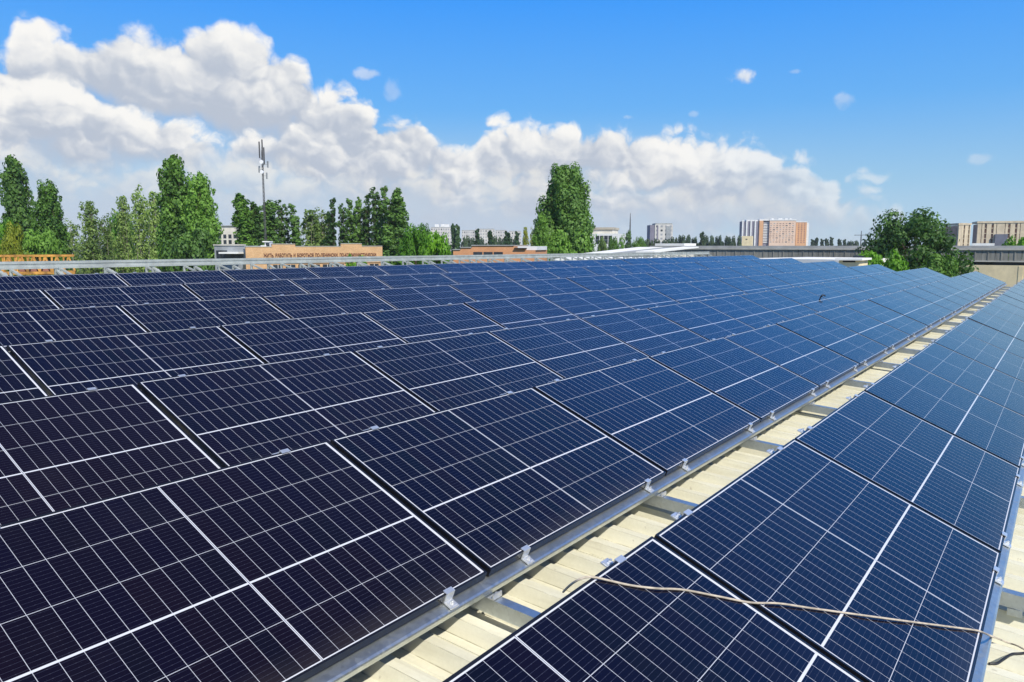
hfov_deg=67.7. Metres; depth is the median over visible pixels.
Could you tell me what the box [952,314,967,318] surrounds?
cross bar
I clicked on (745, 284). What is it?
solar panel
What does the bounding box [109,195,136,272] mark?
poplar tree
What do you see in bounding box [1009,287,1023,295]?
solar panel
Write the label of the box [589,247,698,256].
shed
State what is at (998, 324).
solar panel
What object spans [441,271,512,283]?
solar panel
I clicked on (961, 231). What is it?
unfinished building
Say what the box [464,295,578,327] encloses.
solar panel
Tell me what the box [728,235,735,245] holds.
distant tree
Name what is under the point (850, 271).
solar panel
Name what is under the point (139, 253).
poplar tree
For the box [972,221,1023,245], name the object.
unfinished building
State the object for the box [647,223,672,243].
apartment building
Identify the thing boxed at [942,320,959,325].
cross bar
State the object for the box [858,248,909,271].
bush
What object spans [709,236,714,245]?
distant tree
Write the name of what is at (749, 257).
solar panel
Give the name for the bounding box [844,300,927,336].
solar panel
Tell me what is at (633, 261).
solar panel
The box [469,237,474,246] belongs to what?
distant tree
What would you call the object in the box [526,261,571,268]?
solar panel
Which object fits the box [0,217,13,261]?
leafy tree
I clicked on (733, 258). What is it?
solar panel
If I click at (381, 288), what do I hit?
mounting rack
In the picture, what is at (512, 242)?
distant tree
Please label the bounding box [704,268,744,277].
solar panel
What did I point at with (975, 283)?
solar panel
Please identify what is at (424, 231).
leafy tree
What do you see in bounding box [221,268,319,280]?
solar panel
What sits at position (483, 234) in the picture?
apartment building
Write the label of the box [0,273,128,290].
solar panel
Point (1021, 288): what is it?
solar panel
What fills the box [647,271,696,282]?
solar panel
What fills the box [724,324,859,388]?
solar panel
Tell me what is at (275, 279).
mounting rack
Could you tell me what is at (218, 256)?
window
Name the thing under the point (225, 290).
solar panel
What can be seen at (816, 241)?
distant tree
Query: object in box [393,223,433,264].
leafy tree
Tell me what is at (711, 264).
solar panel
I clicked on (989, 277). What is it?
solar panel
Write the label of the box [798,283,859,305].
solar panel
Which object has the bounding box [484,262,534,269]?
solar panel
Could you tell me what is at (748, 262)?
solar panel
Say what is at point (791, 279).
solar panel
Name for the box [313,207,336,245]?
poplar tree
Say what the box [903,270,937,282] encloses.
solar panel
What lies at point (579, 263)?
solar panel
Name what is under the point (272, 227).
poplar tree
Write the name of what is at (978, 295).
solar panel
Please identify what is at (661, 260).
solar panel
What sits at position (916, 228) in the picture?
leafy tree
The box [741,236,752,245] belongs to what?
utility building
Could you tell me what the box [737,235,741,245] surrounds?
distant tree
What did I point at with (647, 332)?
solar panel
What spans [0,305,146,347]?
solar panel
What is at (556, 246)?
leafy tree
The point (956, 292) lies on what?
solar panel
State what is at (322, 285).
solar panel
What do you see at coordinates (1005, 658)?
loose cable
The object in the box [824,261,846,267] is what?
solar panel
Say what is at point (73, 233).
poplar tree
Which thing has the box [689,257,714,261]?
solar panel
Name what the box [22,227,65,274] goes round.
leafy tree
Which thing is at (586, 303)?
solar panel
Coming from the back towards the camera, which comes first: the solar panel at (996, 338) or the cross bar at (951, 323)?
the cross bar at (951, 323)
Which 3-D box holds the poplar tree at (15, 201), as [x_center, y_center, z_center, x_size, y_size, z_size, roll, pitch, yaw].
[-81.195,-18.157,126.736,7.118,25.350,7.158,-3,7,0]
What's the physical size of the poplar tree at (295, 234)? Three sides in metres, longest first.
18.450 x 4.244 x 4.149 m
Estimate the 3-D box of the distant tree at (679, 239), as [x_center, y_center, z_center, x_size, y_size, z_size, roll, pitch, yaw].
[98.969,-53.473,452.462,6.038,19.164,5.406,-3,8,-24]
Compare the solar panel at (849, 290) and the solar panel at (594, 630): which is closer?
the solar panel at (594, 630)
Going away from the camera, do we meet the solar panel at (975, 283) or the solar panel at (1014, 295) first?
the solar panel at (1014, 295)
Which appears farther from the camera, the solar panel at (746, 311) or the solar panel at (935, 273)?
the solar panel at (935, 273)
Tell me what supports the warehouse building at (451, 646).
on the ground
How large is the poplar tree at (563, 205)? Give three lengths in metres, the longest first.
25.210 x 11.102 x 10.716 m
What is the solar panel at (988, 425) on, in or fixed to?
on the mounting rack at (982, 657)
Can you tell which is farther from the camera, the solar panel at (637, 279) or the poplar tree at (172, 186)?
the poplar tree at (172, 186)
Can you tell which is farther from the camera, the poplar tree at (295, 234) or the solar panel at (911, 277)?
the poplar tree at (295, 234)
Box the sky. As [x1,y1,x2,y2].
[0,0,1023,246]
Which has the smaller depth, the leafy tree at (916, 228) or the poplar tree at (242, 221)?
the leafy tree at (916, 228)
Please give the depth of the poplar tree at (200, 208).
118.37 m
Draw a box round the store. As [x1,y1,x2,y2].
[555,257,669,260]
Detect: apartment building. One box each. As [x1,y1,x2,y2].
[431,224,451,249]
[462,230,474,241]
[475,229,494,243]
[495,230,506,240]
[509,231,520,244]
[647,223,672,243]
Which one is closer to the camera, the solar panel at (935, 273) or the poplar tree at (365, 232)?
the solar panel at (935, 273)
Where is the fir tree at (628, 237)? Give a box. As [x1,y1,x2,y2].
[624,230,633,247]
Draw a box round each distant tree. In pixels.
[461,236,469,246]
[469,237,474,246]
[479,237,487,244]
[494,235,500,244]
[509,236,514,244]
[646,239,652,246]
[676,235,681,242]
[681,235,688,242]
[691,237,699,245]
[699,231,705,245]
[704,235,711,245]
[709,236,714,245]
[715,235,723,245]
[724,236,728,245]
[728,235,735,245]
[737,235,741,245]
[814,238,818,245]
[829,237,833,245]
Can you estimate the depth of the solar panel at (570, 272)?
18.40 m
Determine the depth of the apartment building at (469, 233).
752.79 m
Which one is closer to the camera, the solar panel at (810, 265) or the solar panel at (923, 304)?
the solar panel at (923, 304)
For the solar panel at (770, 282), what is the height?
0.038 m
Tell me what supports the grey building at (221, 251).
on the ground
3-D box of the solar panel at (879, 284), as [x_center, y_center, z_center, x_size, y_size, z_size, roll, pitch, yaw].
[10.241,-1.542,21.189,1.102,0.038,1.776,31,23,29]
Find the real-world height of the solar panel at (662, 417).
0.036 m
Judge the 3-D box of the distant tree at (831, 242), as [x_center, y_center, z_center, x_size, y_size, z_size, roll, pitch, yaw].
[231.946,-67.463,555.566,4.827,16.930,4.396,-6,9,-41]
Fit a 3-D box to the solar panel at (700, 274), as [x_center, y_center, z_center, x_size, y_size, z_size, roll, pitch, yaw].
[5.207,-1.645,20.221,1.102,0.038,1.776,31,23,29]
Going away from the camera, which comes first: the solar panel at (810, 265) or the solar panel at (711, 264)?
the solar panel at (711, 264)
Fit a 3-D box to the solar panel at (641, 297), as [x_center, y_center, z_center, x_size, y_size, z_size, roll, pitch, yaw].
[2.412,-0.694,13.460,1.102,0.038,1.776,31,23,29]
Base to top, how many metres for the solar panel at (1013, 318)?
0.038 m
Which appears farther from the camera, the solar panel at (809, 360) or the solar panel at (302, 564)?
the solar panel at (809, 360)
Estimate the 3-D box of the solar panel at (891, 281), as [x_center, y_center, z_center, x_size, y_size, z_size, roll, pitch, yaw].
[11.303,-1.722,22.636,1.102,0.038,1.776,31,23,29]
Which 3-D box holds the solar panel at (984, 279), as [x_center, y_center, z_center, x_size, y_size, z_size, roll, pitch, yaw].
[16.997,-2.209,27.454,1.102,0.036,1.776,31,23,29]
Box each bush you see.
[345,253,366,265]
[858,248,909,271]
[916,253,958,276]
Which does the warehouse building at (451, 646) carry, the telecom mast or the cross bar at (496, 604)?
the cross bar at (496, 604)
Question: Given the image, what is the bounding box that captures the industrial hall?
[650,243,1023,286]
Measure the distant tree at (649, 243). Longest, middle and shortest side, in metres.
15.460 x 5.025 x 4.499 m
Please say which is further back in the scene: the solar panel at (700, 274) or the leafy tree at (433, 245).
the leafy tree at (433, 245)
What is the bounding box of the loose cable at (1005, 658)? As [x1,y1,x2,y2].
[988,652,1023,664]
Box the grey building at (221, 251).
[213,244,245,269]
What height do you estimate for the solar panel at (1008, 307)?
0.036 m
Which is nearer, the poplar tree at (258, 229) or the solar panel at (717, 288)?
the solar panel at (717, 288)
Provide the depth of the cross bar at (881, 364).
9.86 m
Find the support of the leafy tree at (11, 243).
on the ground
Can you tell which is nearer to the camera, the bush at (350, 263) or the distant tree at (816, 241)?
the bush at (350, 263)
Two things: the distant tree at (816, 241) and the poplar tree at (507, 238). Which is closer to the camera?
the poplar tree at (507, 238)
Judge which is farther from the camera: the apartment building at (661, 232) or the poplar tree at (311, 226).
the apartment building at (661, 232)
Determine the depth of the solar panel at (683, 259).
28.09 m
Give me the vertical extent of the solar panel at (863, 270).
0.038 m
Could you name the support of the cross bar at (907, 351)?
on the warehouse building at (451, 646)
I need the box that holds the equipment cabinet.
[261,241,272,245]
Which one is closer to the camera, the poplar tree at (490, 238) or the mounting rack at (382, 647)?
the mounting rack at (382, 647)
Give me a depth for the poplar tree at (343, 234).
149.02 m
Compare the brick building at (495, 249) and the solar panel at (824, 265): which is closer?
the solar panel at (824, 265)
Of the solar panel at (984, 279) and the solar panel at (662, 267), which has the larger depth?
the solar panel at (984, 279)
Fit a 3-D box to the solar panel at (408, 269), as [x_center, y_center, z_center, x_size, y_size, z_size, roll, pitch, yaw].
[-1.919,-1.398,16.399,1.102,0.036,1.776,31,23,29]
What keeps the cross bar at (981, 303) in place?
on the warehouse building at (451, 646)
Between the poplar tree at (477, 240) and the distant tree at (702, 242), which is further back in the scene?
the distant tree at (702, 242)
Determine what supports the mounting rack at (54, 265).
on the warehouse building at (451, 646)
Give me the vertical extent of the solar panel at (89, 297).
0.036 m
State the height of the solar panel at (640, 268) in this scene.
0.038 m
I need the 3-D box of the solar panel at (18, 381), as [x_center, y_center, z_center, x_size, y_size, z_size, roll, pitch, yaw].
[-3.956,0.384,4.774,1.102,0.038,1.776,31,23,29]
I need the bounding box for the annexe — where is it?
[760,255,888,264]
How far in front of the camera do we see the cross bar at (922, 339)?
12.51 m
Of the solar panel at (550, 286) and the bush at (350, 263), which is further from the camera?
the bush at (350, 263)
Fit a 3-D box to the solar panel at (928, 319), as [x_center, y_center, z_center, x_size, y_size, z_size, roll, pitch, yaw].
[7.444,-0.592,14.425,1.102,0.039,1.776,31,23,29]
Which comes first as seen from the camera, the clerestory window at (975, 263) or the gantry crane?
the gantry crane
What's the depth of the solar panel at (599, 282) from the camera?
15.92 m
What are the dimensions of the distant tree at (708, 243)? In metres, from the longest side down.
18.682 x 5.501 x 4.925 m
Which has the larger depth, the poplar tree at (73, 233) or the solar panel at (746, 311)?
the poplar tree at (73, 233)
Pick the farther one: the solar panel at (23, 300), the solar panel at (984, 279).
the solar panel at (984, 279)
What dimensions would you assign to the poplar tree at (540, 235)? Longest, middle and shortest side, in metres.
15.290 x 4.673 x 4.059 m
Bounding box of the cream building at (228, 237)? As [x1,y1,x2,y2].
[217,225,238,243]
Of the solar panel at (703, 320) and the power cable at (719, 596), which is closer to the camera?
the power cable at (719, 596)
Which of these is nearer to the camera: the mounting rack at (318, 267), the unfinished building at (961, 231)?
the mounting rack at (318, 267)
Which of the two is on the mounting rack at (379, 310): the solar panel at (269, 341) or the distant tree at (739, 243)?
the solar panel at (269, 341)
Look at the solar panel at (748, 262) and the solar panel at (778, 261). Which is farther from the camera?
the solar panel at (778, 261)
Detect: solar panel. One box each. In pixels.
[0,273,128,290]
[0,289,60,311]
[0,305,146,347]
[0,345,48,402]
[0,383,221,524]
[0,441,486,681]
[6,326,263,395]
[43,284,200,308]
[115,270,233,285]
[119,297,290,331]
[137,351,435,467]
[183,279,307,299]
[220,312,405,362]
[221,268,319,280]
[262,290,395,317]
[289,276,390,292]
[306,266,388,277]
[330,387,665,575]
[353,331,562,411]
[362,303,503,342]
[368,285,474,308]
[373,273,457,287]
[376,264,446,274]
[434,263,495,272]
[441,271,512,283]
[442,536,862,681]
[450,281,537,300]
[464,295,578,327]
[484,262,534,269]
[488,318,648,377]
[496,268,559,280]
[515,278,589,294]
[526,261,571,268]
[533,357,760,475]
[540,290,635,317]
[544,267,596,277]
[562,260,603,266]
[566,275,631,290]
[580,308,708,355]
[583,265,631,274]
[594,259,631,265]
[599,286,678,309]
[611,273,667,286]
[616,264,660,272]
[622,258,656,264]
[646,282,716,302]
[647,258,678,263]
[647,263,685,271]
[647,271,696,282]
[647,301,754,339]
[649,337,819,421]
[654,439,1000,681]
[670,257,697,262]
[673,262,707,269]
[678,269,721,280]
[686,279,747,297]
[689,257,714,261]
[695,261,728,268]
[699,295,789,328]
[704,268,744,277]
[707,256,732,260]
[716,261,744,267]
[718,277,771,292]
[724,256,746,260]
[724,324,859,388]
[729,266,765,275]
[734,260,761,265]
[739,290,816,318]
[740,255,759,259]
[745,274,792,289]
[748,265,782,274]
[752,259,775,264]
[767,259,790,263]
[767,264,797,272]
[768,272,812,285]
[771,286,839,311]
[776,313,888,365]
[779,258,801,263]
[783,263,811,270]
[788,271,829,283]
[795,390,1020,552]
[798,262,824,269]
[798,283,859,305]
[807,269,843,280]
[811,262,835,268]
[815,306,910,349]
[820,280,875,300]
[822,268,856,278]
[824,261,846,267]
[836,267,867,276]
[838,278,888,296]
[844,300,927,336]
[849,266,876,275]
[856,276,901,292]
[860,265,886,273]
[864,361,1023,467]
[868,294,941,326]
[870,264,895,272]
[870,274,911,289]
[882,273,921,286]
[888,290,952,318]
[892,271,929,284]
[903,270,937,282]
[903,287,962,312]
[907,342,1023,415]
[913,269,942,280]
[917,284,970,306]
[919,268,950,278]
[928,281,977,302]
[934,328,1023,381]
[938,279,984,298]
[947,277,989,293]
[954,318,1023,357]
[955,276,993,291]
[960,274,998,289]
[968,272,1002,287]
[968,310,1023,340]
[972,271,1005,284]
[980,304,1023,327]
[989,299,1023,317]
[996,294,1023,308]
[1003,290,1023,301]
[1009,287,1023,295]
[1013,285,1023,290]
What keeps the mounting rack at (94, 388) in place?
on the warehouse building at (451, 646)
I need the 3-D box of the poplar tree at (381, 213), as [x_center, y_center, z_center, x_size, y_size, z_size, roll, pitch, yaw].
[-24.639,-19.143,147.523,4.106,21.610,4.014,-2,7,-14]
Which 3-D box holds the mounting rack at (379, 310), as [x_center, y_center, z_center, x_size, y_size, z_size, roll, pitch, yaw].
[3.569,-0.867,15.060,1.109,0.527,41.569,5,9,36]
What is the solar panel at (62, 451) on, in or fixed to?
on the mounting rack at (94, 388)
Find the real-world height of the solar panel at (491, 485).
0.038 m
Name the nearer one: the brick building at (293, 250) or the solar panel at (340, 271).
the solar panel at (340, 271)
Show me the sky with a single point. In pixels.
(695, 116)
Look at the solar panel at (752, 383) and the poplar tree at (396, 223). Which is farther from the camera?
the poplar tree at (396, 223)
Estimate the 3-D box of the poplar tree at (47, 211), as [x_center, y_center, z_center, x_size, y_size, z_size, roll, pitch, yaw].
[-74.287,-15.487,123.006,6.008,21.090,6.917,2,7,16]
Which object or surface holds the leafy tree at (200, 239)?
on the ground
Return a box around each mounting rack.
[0,252,711,275]
[0,271,1006,681]
[3,257,672,276]
[15,258,777,290]
[45,269,819,341]
[87,267,924,390]
[90,262,808,306]
[600,279,1023,681]
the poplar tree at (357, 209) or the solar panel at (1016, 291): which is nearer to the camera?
the solar panel at (1016, 291)
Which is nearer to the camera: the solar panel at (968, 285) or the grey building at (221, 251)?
the solar panel at (968, 285)
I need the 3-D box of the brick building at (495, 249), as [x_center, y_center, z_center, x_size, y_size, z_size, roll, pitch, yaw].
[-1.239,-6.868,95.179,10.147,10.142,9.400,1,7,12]
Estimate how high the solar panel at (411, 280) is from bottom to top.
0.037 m
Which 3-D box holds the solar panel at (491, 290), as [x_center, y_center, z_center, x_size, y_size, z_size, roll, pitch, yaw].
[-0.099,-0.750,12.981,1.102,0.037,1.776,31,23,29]
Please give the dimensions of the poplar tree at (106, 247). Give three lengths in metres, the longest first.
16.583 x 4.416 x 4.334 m
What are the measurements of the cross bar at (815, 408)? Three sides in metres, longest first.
18.050 x 1.218 x 0.061 m
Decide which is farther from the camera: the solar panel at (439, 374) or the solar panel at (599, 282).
the solar panel at (599, 282)
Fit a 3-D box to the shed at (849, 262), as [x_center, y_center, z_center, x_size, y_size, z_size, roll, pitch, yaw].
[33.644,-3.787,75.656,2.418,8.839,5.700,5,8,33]
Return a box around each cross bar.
[471,590,539,626]
[643,491,1023,617]
[738,436,1023,508]
[798,401,836,414]
[841,378,871,387]
[872,360,898,368]
[895,346,920,354]
[914,336,935,342]
[929,328,948,333]
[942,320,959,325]
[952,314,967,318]
[961,310,976,313]
[969,305,982,308]
[976,301,988,304]
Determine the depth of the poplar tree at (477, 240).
326.85 m
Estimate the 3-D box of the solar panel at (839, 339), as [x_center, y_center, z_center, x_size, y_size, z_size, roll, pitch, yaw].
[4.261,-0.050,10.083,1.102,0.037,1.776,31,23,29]
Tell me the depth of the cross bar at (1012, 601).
4.46 m
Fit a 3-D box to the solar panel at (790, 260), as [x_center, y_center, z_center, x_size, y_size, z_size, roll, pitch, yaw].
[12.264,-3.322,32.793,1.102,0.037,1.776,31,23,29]
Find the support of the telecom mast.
on the ground
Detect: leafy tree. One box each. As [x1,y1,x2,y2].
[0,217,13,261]
[0,221,29,275]
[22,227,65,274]
[104,211,136,272]
[162,224,220,271]
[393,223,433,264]
[415,222,431,264]
[418,230,451,263]
[549,228,594,257]
[596,236,607,251]
[608,235,618,249]
[632,237,646,247]
[852,206,978,275]
[1001,235,1023,257]
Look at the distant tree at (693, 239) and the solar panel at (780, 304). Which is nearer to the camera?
the solar panel at (780, 304)
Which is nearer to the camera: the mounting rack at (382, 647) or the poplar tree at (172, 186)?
the mounting rack at (382, 647)
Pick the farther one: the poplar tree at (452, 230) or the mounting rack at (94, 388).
the poplar tree at (452, 230)
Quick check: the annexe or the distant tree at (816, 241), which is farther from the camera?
the distant tree at (816, 241)
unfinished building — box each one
[945,223,971,245]
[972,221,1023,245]
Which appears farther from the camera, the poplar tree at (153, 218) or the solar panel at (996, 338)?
the poplar tree at (153, 218)
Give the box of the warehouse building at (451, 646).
[45,288,1023,681]
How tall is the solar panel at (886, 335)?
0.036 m
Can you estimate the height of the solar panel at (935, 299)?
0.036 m
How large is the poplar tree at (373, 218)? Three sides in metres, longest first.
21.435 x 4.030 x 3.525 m
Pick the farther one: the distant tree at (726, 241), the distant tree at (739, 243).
the distant tree at (726, 241)
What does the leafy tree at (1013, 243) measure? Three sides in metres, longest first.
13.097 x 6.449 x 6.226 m
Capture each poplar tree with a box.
[0,154,36,245]
[27,178,73,270]
[64,218,82,273]
[75,200,103,273]
[97,213,119,272]
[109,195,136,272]
[129,184,151,272]
[144,191,164,271]
[155,154,190,271]
[178,170,223,270]
[230,193,257,245]
[249,201,266,245]
[259,200,283,243]
[273,200,291,243]
[288,203,302,245]
[297,209,324,245]
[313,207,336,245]
[325,198,336,245]
[335,203,348,245]
[346,198,358,242]
[352,197,362,242]
[360,193,370,245]
[368,187,382,245]
[375,186,388,250]
[381,187,408,264]
[449,223,455,260]
[454,224,460,248]
[474,228,479,244]
[487,230,494,244]
[503,231,511,244]
[515,231,519,244]
[522,227,529,244]
[530,161,596,260]
[531,213,553,260]
[618,233,624,248]
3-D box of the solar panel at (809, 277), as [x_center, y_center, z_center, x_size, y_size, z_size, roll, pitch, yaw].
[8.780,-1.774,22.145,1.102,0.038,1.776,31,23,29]
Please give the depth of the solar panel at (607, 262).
23.79 m
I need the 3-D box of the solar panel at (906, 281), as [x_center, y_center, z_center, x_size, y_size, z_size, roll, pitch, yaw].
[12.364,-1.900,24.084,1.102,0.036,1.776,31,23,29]
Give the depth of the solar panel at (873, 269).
29.43 m
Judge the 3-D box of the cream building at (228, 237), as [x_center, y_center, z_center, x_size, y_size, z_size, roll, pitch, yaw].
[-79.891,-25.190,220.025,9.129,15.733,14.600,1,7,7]
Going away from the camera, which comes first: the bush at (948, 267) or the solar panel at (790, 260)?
the solar panel at (790, 260)
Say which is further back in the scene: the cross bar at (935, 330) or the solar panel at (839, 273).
the solar panel at (839, 273)
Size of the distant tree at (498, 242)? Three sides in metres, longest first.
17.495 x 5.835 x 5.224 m
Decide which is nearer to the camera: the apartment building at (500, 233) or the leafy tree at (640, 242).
the leafy tree at (640, 242)
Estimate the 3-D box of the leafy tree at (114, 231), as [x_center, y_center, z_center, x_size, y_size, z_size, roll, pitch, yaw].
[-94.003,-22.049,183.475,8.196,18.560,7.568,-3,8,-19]
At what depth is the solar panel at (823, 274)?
23.63 m
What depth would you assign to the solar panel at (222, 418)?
5.12 m
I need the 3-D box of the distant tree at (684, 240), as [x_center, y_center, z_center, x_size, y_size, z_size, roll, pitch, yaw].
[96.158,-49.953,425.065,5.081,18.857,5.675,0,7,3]
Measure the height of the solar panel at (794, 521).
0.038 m
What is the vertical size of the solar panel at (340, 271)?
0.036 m
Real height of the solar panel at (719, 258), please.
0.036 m
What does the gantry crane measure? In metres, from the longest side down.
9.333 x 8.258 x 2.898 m
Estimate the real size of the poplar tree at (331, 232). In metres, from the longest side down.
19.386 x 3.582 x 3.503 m
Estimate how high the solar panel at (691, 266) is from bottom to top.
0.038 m
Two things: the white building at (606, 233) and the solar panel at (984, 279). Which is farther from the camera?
the white building at (606, 233)
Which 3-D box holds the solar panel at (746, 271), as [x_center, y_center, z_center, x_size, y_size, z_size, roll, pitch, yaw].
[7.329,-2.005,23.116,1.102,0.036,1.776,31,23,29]
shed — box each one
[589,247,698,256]
[835,258,871,266]
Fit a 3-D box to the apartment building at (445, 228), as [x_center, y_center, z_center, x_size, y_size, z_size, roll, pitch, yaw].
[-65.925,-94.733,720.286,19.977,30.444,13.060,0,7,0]
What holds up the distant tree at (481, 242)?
on the ground
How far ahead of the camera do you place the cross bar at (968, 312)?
17.83 m
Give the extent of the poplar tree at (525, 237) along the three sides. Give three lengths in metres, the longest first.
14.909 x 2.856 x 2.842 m
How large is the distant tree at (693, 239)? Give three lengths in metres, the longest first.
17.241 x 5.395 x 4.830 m
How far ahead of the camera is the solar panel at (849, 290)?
18.27 m
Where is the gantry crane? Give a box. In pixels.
[0,254,75,274]
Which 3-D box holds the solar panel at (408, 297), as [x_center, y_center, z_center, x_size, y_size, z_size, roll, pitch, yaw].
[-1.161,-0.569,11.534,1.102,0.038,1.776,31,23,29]
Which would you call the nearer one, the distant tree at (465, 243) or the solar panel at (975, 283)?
the solar panel at (975, 283)
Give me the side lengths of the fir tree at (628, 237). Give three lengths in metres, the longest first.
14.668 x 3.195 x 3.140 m
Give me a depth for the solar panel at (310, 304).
10.11 m
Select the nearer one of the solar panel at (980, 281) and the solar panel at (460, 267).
the solar panel at (460, 267)
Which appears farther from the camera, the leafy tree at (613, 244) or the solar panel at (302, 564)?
the leafy tree at (613, 244)
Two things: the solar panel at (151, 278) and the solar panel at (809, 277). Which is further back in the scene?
the solar panel at (809, 277)
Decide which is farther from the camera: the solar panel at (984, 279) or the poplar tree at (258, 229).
the poplar tree at (258, 229)
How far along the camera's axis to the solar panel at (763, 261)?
30.02 m
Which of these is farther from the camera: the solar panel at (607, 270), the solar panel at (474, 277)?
the solar panel at (607, 270)
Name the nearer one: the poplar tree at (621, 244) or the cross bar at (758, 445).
the cross bar at (758, 445)
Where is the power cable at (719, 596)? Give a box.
[562,576,1023,649]
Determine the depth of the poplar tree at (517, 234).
336.29 m
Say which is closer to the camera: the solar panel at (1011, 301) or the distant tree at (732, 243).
the solar panel at (1011, 301)
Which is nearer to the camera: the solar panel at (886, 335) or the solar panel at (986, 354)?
the solar panel at (986, 354)
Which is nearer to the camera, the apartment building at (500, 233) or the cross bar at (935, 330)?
the cross bar at (935, 330)
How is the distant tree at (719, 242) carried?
on the ground
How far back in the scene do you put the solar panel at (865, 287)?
19.72 m
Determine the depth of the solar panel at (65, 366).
6.16 m
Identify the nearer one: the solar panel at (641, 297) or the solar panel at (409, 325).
the solar panel at (409, 325)
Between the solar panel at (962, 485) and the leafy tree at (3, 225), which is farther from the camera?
the leafy tree at (3, 225)
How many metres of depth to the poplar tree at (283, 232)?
154.00 m
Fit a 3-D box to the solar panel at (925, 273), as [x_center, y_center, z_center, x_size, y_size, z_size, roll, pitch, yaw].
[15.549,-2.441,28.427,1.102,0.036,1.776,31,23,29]
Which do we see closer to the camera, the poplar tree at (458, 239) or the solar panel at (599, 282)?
the solar panel at (599, 282)
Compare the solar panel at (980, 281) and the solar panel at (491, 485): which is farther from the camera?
the solar panel at (980, 281)
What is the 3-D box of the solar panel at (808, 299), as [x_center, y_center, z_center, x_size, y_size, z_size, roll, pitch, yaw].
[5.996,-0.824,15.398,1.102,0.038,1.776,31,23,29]
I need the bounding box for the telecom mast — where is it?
[258,139,268,242]
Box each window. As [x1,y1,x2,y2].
[216,250,222,258]
[908,261,1023,264]
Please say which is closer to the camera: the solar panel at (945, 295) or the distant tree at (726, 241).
the solar panel at (945, 295)
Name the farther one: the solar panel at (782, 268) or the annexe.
the annexe
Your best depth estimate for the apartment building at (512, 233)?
713.28 m
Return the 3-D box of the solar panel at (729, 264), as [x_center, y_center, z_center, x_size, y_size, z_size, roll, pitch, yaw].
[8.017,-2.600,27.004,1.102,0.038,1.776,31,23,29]
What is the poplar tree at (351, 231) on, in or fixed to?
on the ground
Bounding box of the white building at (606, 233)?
[590,227,625,251]
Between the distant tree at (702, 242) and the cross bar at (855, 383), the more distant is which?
the distant tree at (702, 242)
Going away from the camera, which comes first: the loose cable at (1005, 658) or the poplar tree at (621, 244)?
the loose cable at (1005, 658)
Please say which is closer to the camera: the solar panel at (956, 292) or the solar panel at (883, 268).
the solar panel at (956, 292)
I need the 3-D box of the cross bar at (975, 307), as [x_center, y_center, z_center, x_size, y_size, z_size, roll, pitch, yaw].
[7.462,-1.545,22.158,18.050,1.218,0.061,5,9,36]
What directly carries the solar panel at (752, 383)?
on the mounting rack at (382, 647)
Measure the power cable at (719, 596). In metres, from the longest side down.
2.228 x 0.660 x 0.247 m
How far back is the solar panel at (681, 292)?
14.91 m
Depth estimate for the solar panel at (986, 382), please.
7.57 m
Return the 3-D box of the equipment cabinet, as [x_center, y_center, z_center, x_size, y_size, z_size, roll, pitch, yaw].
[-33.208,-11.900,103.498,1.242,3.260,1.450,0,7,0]
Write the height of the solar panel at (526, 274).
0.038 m
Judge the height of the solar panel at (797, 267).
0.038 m
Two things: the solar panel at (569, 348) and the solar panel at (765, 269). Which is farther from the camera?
the solar panel at (765, 269)
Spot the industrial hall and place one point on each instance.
(995, 262)
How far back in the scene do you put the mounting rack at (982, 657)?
3.50 m
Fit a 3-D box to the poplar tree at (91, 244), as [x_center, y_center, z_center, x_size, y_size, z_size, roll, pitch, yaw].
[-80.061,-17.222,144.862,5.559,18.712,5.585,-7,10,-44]
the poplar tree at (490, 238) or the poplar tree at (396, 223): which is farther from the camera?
the poplar tree at (490, 238)
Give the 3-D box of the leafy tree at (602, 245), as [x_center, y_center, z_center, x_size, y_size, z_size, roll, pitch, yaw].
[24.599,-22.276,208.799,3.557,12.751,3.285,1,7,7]
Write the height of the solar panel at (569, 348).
0.036 m
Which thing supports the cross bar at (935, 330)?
on the warehouse building at (451, 646)
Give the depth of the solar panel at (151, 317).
8.64 m
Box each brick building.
[243,243,381,268]
[452,245,546,262]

